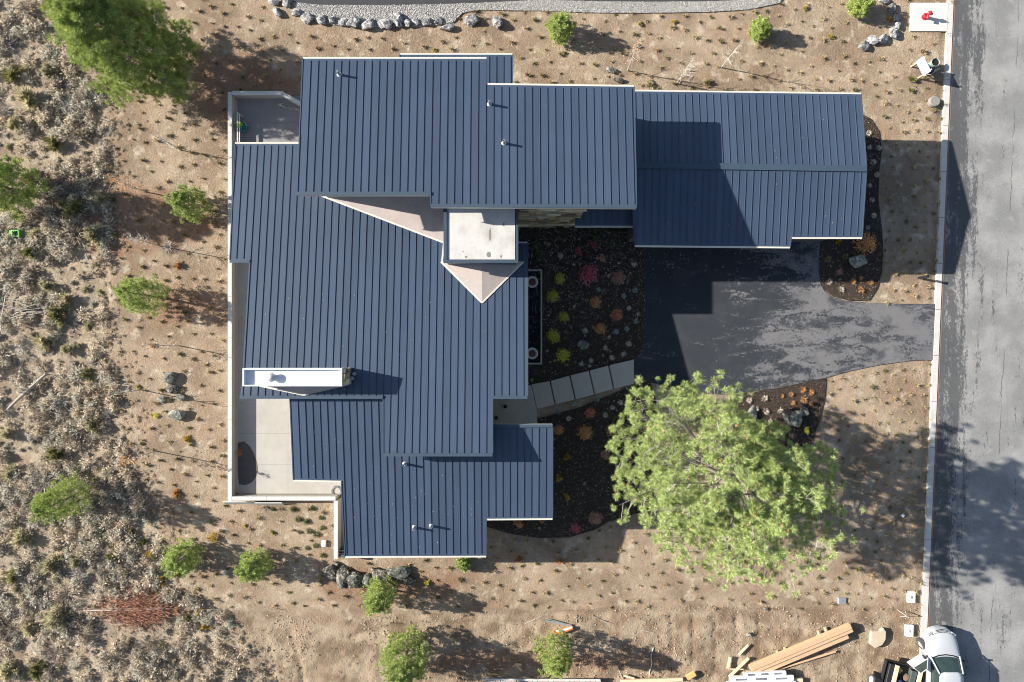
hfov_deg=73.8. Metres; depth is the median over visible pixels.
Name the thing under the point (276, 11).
boulder
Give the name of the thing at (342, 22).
boulder
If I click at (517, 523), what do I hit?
garden shrub
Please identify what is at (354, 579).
boulder
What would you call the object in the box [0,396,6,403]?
sagebrush
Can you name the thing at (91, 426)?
sagebrush
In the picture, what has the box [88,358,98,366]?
sagebrush
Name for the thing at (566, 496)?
garden shrub
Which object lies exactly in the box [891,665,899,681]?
plank
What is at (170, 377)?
boulder
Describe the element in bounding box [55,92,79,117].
dead bush
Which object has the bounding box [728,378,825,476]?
planting bed
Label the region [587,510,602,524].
garden shrub
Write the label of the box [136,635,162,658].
tangled brush
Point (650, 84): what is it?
yard shrub
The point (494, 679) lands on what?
board
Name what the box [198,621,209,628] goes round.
rabbitbrush
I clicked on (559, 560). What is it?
yard shrub
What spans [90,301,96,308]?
sagebrush
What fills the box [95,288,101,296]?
sagebrush
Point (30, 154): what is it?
sagebrush
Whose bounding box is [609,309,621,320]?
garden shrub
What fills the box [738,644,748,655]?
board
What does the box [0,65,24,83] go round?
sagebrush
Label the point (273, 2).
boulder
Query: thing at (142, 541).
rabbitbrush
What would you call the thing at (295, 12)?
boulder
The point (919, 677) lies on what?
plank
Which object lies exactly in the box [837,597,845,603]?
utility box
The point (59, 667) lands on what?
sagebrush
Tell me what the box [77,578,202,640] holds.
felled pine
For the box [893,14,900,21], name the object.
boulder
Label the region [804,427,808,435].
garden shrub
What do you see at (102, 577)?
tangled brush
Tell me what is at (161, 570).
sagebrush
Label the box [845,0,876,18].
pine tree
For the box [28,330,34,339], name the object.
sagebrush
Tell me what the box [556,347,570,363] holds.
garden shrub
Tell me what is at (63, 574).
sagebrush
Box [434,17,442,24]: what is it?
boulder
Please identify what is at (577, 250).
garden shrub
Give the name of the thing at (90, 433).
dark scrub
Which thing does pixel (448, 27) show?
boulder
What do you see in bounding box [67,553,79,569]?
sagebrush
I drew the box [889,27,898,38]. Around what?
boulder
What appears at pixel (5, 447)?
sagebrush
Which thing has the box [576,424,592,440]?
garden shrub
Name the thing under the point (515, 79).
wood chips
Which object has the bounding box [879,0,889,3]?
boulder
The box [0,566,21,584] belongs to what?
sagebrush
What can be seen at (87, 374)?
sagebrush
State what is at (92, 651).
sage
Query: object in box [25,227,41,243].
sagebrush
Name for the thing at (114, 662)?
sagebrush
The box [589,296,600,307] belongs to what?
garden shrub
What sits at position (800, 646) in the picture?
beam
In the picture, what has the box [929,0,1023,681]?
road
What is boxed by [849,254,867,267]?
boulder
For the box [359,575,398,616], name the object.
pine tree
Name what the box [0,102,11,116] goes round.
dead bush
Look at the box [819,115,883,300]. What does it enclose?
planting bed
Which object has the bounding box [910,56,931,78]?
yard sign
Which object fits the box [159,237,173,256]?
dead bush
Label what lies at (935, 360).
kerb
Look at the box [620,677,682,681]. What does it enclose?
board
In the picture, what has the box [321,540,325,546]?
utility box
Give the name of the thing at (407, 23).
boulder
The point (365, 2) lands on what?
neighbour driveway
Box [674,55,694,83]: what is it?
bare sapling
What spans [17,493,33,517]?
tangled brush
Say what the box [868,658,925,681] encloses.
utility trailer
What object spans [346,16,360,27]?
boulder
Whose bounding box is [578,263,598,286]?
garden shrub
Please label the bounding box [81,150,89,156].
sagebrush
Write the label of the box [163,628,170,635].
sagebrush
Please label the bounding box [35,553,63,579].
sagebrush
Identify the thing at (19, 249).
tangled brush
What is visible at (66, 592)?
tangled brush
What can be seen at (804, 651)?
beam
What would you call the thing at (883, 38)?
boulder
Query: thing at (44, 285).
sagebrush
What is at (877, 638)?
flat stone
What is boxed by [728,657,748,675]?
board
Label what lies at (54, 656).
tangled brush
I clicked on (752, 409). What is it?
boulder
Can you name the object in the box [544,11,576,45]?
pine tree
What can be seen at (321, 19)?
boulder
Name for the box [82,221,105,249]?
sagebrush
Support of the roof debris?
on the house
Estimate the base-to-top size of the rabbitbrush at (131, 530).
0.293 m
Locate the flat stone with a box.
[869,627,885,647]
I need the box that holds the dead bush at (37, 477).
[22,465,53,498]
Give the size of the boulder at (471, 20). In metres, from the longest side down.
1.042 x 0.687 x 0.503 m
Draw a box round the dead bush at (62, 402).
[51,393,71,410]
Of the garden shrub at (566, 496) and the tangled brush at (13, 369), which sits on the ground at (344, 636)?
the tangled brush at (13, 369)
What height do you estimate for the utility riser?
0.350 m
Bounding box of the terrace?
[236,96,340,495]
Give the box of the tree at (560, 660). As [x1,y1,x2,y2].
[532,628,573,679]
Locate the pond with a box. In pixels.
[528,269,541,363]
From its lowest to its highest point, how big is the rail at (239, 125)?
0.625 m
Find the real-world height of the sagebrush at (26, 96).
1.285 m
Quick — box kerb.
[919,0,953,653]
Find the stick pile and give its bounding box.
[0,298,45,320]
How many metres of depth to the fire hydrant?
42.15 m
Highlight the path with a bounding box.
[493,360,633,423]
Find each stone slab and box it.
[223,501,253,503]
[254,502,283,504]
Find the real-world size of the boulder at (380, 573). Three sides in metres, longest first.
1.425 x 1.052 x 0.834 m
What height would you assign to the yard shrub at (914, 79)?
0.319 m
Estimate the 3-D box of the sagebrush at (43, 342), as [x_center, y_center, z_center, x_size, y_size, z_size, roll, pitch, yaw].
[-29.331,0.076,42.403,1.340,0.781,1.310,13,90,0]
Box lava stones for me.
[488,116,882,536]
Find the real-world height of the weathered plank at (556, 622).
0.083 m
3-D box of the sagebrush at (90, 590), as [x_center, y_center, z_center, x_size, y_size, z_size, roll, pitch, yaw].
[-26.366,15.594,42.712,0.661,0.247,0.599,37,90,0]
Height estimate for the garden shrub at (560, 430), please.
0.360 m
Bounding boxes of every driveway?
[281,0,729,4]
[634,242,935,394]
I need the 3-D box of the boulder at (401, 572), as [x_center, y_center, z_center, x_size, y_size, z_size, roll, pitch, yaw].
[-7.067,14.399,42.469,1.581,0.748,0.884,8,81,-10]
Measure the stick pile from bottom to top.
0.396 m
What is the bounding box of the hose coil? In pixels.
[331,485,340,495]
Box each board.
[484,678,599,680]
[552,626,572,633]
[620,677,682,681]
[685,671,696,679]
[726,657,731,668]
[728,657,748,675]
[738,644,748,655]
[775,651,835,669]
[794,678,802,681]
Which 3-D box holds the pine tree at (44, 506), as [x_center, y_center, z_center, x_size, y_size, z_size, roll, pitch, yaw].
[-26.870,9.373,40.587,2.697,4.511,2.959,0,90,0]
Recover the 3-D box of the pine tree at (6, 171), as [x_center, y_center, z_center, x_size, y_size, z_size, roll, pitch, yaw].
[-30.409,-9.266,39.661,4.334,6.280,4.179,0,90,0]
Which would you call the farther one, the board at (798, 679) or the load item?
the board at (798, 679)
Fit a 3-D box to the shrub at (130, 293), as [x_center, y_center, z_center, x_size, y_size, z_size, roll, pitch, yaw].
[-22.118,-2.785,40.626,2.784,4.172,2.858,0,90,0]
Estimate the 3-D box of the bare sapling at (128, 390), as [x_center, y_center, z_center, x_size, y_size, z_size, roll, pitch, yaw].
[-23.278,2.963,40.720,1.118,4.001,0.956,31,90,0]
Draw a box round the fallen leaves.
[489,117,883,537]
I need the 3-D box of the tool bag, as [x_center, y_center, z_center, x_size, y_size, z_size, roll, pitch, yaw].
[26.062,-16.984,42.558,0.640,0.320,0.640,0,90,0]
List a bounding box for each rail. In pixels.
[237,112,238,141]
[239,114,243,141]
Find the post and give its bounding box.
[917,275,928,278]
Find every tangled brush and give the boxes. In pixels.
[3,359,29,379]
[10,594,30,617]
[14,241,28,258]
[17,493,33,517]
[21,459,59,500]
[41,643,69,665]
[50,576,85,606]
[56,213,94,252]
[70,618,100,642]
[80,183,119,217]
[94,306,111,330]
[94,567,115,585]
[101,363,122,378]
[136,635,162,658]
[180,650,200,671]
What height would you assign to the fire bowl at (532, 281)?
0.300 m
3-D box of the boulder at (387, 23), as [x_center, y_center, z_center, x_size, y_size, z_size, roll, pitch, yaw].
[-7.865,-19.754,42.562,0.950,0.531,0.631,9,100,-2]
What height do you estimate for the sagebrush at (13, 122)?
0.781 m
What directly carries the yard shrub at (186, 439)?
on the ground at (344, 636)
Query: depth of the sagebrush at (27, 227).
42.75 m
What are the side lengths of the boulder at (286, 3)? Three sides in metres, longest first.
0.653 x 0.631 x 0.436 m
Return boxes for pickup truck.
[907,625,967,681]
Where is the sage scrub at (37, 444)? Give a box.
[0,1,265,681]
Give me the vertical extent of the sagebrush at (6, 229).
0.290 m
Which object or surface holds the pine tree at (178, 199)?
on the ground at (344, 636)
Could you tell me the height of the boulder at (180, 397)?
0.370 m
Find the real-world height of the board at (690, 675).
0.180 m
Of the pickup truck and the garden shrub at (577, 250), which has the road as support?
the pickup truck
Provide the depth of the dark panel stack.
41.76 m
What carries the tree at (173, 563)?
on the ground at (344, 636)
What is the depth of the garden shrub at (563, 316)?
42.50 m
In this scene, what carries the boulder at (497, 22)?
on the ground at (344, 636)
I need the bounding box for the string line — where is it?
[83,605,272,609]
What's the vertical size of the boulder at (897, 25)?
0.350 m
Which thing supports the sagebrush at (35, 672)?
on the ground at (344, 636)
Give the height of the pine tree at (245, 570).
2.698 m
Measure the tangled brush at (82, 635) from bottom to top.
0.725 m
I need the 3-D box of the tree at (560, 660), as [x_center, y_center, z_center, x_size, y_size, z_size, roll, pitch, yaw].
[2.591,18.833,40.730,2.517,4.191,2.456,-37,90,0]
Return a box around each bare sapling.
[101,385,140,399]
[102,173,145,194]
[117,444,155,469]
[122,230,159,251]
[142,339,179,353]
[147,130,180,154]
[623,38,642,70]
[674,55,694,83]
[721,39,742,67]
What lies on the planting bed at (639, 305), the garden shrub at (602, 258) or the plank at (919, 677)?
the garden shrub at (602, 258)
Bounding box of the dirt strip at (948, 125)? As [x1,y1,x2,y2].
[927,0,954,627]
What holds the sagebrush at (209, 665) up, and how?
on the ground at (344, 636)
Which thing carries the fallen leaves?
on the planting bed at (639, 305)
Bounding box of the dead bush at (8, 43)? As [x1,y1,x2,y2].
[0,31,19,55]
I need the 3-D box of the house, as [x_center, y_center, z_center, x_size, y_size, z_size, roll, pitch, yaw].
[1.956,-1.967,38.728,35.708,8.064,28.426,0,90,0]
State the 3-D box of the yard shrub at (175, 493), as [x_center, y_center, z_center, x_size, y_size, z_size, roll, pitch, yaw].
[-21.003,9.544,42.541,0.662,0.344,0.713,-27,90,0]
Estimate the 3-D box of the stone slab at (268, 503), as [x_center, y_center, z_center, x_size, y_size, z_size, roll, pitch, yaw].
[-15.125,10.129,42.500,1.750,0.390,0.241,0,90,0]
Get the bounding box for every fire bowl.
[528,276,537,287]
[528,347,537,358]
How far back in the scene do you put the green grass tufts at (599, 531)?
42.66 m
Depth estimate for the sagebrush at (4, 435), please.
42.46 m
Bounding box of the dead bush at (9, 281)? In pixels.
[1,270,17,288]
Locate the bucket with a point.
(934, 62)
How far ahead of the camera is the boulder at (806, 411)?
42.45 m
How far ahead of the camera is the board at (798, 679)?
42.53 m
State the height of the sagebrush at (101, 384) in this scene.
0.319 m
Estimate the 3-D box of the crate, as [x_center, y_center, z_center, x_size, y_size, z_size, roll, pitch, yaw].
[-31.029,-6.703,42.667,0.585,0.300,0.410,-3,90,0]
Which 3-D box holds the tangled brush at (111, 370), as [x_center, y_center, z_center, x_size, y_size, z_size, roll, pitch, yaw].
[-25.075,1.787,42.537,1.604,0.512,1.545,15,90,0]
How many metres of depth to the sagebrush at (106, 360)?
42.71 m
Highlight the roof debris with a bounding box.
[264,119,832,547]
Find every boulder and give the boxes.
[157,396,166,402]
[163,371,176,384]
[166,384,178,393]
[168,409,185,420]
[176,393,185,400]
[268,0,278,4]
[273,7,280,16]
[282,0,291,7]
[291,8,300,16]
[301,13,314,23]
[316,15,325,24]
[322,564,337,580]
[327,16,335,23]
[336,564,350,587]
[338,18,348,26]
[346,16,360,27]
[346,571,362,587]
[360,19,373,29]
[362,573,372,585]
[371,567,390,584]
[377,20,383,28]
[379,19,392,29]
[386,566,410,579]
[393,12,402,26]
[403,19,411,26]
[403,576,415,586]
[411,19,419,26]
[422,17,432,26]
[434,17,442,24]
[439,23,454,31]
[463,14,479,26]
[492,16,502,29]
[577,340,588,348]
[606,66,616,72]
[613,77,623,82]
[747,406,756,419]
[782,410,803,427]
[800,407,808,415]
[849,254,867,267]
[858,41,869,50]
[866,35,878,44]
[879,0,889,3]
[879,33,887,43]
[887,3,895,12]
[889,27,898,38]
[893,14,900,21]
[893,21,900,28]
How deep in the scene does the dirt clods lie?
42.80 m
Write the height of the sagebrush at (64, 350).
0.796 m
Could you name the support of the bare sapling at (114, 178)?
on the ground at (344, 636)
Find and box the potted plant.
[236,121,247,131]
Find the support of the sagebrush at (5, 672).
on the ground at (344, 636)
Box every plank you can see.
[546,618,571,625]
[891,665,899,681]
[916,672,922,681]
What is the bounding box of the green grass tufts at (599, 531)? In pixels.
[111,1,942,609]
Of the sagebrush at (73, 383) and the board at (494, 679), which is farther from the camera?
the sagebrush at (73, 383)
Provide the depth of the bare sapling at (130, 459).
40.05 m
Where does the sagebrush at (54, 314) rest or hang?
on the ground at (344, 636)
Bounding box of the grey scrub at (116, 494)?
[0,0,270,681]
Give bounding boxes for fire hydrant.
[921,11,932,19]
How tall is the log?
0.406 m
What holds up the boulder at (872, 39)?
on the ground at (344, 636)
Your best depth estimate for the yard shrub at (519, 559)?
42.55 m
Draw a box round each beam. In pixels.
[748,622,851,670]
[754,629,852,671]
[762,634,848,670]
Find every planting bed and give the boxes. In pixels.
[487,381,668,537]
[518,226,643,389]
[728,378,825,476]
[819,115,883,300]
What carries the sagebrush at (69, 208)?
on the ground at (344, 636)
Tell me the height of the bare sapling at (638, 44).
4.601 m
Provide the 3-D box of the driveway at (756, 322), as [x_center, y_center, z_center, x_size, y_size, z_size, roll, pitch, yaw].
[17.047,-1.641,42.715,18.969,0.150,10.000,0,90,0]
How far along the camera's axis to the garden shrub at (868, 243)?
42.33 m
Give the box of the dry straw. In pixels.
[107,0,943,607]
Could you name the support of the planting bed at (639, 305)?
on the ground at (344, 636)
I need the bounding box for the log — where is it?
[7,373,47,409]
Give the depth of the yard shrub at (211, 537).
42.56 m
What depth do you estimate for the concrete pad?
42.60 m
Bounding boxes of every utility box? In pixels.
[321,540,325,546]
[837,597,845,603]
[904,624,913,636]
[907,591,915,602]
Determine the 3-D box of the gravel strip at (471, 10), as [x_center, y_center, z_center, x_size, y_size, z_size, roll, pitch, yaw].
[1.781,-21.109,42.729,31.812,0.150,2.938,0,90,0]
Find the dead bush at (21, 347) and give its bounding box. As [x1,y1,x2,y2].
[11,331,29,356]
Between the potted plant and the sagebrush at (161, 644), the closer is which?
the potted plant
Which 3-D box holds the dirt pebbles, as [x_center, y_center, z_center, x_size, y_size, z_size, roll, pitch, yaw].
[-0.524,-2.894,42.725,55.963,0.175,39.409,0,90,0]
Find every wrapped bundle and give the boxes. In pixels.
[729,674,793,681]
[743,670,785,676]
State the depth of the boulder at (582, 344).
42.41 m
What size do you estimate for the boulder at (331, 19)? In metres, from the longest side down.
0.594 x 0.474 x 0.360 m
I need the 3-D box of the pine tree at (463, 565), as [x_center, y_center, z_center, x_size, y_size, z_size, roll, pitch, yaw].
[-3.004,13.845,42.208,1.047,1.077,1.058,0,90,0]
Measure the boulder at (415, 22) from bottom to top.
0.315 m
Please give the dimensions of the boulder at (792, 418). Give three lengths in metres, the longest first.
1.306 x 1.105 x 0.815 m
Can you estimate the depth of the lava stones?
42.64 m
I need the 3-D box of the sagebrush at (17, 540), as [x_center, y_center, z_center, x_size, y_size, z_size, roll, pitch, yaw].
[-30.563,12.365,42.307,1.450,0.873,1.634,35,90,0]
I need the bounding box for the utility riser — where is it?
[927,96,939,107]
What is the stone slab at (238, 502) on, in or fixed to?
on the ground at (344, 636)
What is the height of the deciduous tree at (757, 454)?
13.602 m
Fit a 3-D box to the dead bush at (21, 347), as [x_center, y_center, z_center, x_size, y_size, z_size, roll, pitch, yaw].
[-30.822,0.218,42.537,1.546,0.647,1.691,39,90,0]
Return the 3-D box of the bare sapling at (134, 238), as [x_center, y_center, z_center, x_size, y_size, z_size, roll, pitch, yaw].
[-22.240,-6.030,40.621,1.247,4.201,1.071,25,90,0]
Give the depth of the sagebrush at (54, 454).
42.37 m
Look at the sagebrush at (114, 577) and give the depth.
42.66 m
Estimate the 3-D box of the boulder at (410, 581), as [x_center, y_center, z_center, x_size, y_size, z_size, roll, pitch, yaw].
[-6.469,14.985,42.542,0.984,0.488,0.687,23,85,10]
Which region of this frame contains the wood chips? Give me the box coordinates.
[87,1,939,608]
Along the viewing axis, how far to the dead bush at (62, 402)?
42.71 m
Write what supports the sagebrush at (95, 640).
on the ground at (344, 636)
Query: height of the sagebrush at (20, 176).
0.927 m
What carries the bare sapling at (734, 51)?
on the ground at (344, 636)
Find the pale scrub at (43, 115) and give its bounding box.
[0,0,266,681]
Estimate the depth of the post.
42.13 m
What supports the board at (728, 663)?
on the ground at (344, 636)
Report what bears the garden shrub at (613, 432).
on the planting bed at (560, 502)
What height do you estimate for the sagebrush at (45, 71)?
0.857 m
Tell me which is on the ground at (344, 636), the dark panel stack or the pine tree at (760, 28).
the pine tree at (760, 28)
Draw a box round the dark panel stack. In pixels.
[906,669,916,681]
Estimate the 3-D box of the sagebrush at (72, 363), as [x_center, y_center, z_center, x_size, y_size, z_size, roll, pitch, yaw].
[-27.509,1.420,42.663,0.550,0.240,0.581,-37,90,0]
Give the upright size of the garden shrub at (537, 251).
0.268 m
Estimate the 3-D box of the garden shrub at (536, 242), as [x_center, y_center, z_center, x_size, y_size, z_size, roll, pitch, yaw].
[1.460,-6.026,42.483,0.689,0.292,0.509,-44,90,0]
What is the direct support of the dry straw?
on the ground at (344, 636)
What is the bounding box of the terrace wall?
[228,91,340,558]
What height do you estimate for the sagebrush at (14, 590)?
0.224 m
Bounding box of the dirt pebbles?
[103,2,942,608]
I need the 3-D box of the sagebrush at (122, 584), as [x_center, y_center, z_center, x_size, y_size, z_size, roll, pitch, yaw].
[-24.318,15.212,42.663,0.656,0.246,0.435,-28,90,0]
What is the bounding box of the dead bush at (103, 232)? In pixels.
[92,225,112,240]
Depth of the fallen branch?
42.55 m
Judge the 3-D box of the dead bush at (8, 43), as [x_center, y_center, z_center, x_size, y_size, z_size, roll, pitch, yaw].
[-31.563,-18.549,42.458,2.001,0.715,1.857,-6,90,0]
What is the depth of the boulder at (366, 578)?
42.36 m
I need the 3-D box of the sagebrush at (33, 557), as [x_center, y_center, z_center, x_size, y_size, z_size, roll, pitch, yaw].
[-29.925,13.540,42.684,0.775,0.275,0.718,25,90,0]
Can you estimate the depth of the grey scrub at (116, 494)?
42.57 m
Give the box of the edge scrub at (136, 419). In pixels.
[86,65,287,681]
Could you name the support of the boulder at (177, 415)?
on the ground at (344, 636)
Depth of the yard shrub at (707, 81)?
42.53 m
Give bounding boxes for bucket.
[928,58,939,66]
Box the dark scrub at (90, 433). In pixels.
[0,27,243,681]
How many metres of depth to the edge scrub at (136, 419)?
42.69 m
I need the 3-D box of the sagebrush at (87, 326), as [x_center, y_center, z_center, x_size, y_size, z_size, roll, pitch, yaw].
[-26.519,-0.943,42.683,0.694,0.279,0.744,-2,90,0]
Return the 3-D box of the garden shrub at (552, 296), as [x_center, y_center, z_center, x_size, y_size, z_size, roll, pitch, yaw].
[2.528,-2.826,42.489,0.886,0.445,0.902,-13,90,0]
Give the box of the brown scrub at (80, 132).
[0,1,266,681]
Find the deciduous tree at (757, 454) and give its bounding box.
[605,368,865,598]
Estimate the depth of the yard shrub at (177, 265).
42.55 m
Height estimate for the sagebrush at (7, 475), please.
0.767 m
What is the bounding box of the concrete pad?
[909,3,947,31]
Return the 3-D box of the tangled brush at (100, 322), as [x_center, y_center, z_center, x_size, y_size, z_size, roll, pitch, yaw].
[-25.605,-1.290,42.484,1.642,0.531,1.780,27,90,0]
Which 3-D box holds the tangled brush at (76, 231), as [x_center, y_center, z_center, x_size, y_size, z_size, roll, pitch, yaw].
[-27.330,-6.571,42.409,2.697,0.795,3.127,20,90,0]
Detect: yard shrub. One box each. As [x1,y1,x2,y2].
[172,260,180,269]
[172,488,181,497]
[183,434,190,442]
[207,532,218,542]
[514,554,523,562]
[553,558,563,564]
[644,78,654,88]
[704,79,711,84]
[910,75,918,81]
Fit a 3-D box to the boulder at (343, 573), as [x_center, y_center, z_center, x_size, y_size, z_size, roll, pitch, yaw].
[-10.457,14.628,42.497,0.994,0.592,1.431,0,82,-10]
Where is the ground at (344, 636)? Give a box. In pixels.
[0,0,946,681]
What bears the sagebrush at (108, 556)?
on the ground at (344, 636)
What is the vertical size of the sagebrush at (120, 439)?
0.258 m
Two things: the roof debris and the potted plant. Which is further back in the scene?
the potted plant
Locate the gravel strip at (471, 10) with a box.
[292,0,778,26]
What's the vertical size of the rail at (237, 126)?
0.625 m
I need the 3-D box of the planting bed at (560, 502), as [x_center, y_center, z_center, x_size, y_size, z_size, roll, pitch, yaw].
[3.938,7.406,42.723,11.875,0.150,9.844,0,90,0]
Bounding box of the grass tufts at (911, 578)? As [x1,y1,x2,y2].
[103,2,951,611]
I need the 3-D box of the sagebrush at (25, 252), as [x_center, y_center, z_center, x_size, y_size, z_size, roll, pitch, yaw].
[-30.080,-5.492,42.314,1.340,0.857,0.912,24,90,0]
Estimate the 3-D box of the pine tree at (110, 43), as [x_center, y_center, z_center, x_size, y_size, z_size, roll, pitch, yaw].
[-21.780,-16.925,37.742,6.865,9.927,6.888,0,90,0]
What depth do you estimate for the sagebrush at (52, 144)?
42.44 m
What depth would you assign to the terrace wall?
41.70 m
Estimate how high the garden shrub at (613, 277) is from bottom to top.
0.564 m
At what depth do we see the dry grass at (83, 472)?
42.76 m
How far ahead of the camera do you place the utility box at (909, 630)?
42.53 m
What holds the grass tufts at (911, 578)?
on the ground at (344, 636)
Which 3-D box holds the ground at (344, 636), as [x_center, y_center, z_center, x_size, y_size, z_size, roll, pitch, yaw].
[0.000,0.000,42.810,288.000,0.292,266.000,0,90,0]
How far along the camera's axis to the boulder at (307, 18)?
42.45 m
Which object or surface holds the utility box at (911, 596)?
on the ground at (344, 636)
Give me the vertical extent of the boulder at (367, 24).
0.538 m
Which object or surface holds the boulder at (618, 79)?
on the ground at (344, 636)
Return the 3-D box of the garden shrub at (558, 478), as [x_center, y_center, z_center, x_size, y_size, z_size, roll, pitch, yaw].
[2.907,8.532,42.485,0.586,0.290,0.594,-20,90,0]
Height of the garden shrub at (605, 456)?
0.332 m
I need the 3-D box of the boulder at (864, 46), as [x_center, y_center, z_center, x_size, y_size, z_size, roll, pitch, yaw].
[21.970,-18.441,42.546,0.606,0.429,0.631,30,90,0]
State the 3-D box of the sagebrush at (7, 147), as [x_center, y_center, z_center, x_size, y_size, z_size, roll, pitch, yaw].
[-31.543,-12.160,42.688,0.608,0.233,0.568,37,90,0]
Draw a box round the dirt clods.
[226,605,921,681]
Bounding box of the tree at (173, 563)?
[160,537,207,578]
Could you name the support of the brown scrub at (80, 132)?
on the ground at (344, 636)
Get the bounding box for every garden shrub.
[513,520,522,527]
[532,240,539,248]
[535,249,542,255]
[546,289,558,302]
[546,328,559,343]
[553,425,564,434]
[554,273,565,284]
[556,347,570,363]
[556,474,561,481]
[559,312,567,320]
[563,493,569,500]
[569,522,581,532]
[575,247,581,255]
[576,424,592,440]
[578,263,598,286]
[584,407,595,418]
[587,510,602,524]
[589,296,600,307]
[594,323,606,333]
[596,253,605,262]
[600,450,609,459]
[605,423,616,435]
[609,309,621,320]
[611,270,626,284]
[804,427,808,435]
[852,231,876,255]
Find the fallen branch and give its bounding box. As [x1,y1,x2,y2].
[0,295,5,333]
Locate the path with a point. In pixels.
(622, 374)
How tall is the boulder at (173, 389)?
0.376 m
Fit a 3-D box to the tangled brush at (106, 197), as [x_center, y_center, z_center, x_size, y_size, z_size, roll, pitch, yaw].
[-25.466,-8.886,42.391,3.004,0.755,2.387,14,90,0]
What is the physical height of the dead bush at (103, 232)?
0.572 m
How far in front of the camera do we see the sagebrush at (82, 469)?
42.65 m
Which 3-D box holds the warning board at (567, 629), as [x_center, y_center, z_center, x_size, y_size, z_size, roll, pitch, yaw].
[3.171,18.072,42.625,1.292,0.170,0.290,-12,90,0]
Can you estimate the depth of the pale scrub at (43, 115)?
42.58 m
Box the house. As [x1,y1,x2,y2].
[229,53,866,557]
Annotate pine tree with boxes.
[0,153,49,221]
[29,470,98,523]
[39,0,204,109]
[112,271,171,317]
[162,183,216,224]
[233,547,274,583]
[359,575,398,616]
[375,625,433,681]
[456,557,471,572]
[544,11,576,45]
[748,14,771,43]
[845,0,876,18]
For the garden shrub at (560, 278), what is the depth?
42.49 m
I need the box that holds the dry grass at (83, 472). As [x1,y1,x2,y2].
[0,0,267,681]
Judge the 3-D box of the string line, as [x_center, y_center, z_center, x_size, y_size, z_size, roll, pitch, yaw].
[-20.750,16.609,42.500,11.594,0.520,0.030,1,90,0]
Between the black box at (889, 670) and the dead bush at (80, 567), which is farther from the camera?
the dead bush at (80, 567)
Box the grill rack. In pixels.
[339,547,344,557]
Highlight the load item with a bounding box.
[902,673,908,680]
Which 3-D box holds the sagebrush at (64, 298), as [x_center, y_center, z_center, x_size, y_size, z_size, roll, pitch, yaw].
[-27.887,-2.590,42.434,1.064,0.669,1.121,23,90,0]
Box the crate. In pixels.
[9,230,21,237]
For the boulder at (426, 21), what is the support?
on the gravel strip at (471, 10)
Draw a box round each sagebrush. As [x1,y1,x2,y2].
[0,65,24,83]
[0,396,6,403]
[0,425,12,440]
[0,462,17,481]
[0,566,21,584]
[0,660,18,681]
[1,443,10,453]
[2,226,10,233]
[4,143,10,150]
[5,114,22,133]
[7,526,32,549]
[11,85,39,111]
[11,588,18,594]
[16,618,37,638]
[18,164,40,187]
[19,246,37,259]
[25,223,34,230]
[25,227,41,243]
[26,149,34,157]
[27,660,48,681]
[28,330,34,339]
[29,333,50,351]
[30,551,38,562]
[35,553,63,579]
[37,281,54,291]
[37,603,72,630]
[38,61,54,78]
[38,347,44,356]
[41,133,60,153]
[46,448,66,461]
[47,302,68,328]
[55,291,71,306]
[55,664,63,670]
[57,196,88,216]
[59,343,73,355]
[59,570,67,578]
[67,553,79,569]
[68,360,75,367]
[70,381,77,387]
[73,342,82,349]
[78,463,88,471]
[79,284,90,294]
[79,367,94,383]
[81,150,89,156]
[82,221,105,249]
[84,321,92,330]
[84,415,100,434]
[86,585,93,593]
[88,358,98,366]
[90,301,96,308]
[91,189,110,207]
[92,636,100,646]
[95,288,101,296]
[98,382,105,388]
[101,357,110,364]
[104,552,118,564]
[111,573,119,582]
[112,660,120,668]
[118,434,125,443]
[120,581,127,586]
[157,564,165,572]
[157,640,165,650]
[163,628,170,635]
[205,662,216,669]
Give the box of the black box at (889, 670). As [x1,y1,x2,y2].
[883,661,894,681]
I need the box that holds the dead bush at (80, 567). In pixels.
[70,564,89,582]
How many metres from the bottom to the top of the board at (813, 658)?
0.060 m
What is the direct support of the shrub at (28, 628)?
on the ground at (344, 636)
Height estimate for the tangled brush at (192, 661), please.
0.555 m
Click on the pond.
(534, 340)
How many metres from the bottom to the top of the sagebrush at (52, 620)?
1.200 m
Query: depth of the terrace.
42.36 m
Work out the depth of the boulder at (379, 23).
42.49 m
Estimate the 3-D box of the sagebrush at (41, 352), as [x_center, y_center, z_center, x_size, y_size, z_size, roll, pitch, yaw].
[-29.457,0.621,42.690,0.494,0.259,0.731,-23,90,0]
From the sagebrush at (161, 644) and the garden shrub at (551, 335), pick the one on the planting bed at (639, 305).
the garden shrub at (551, 335)
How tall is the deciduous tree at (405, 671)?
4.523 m
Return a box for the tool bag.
[927,64,934,73]
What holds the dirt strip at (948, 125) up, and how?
on the ground at (344, 636)
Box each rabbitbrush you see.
[125,528,134,535]
[138,538,147,545]
[144,551,152,557]
[156,575,165,586]
[182,611,191,621]
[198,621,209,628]
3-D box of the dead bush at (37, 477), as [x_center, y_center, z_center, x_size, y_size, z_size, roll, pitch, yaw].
[-29.286,8.811,42.321,2.308,0.946,2.526,-27,90,0]
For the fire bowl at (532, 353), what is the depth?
42.35 m
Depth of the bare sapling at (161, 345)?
40.69 m
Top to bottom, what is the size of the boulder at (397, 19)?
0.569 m
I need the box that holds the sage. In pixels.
[0,0,262,681]
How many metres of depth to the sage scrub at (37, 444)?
42.76 m
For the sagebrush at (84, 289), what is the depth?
42.68 m

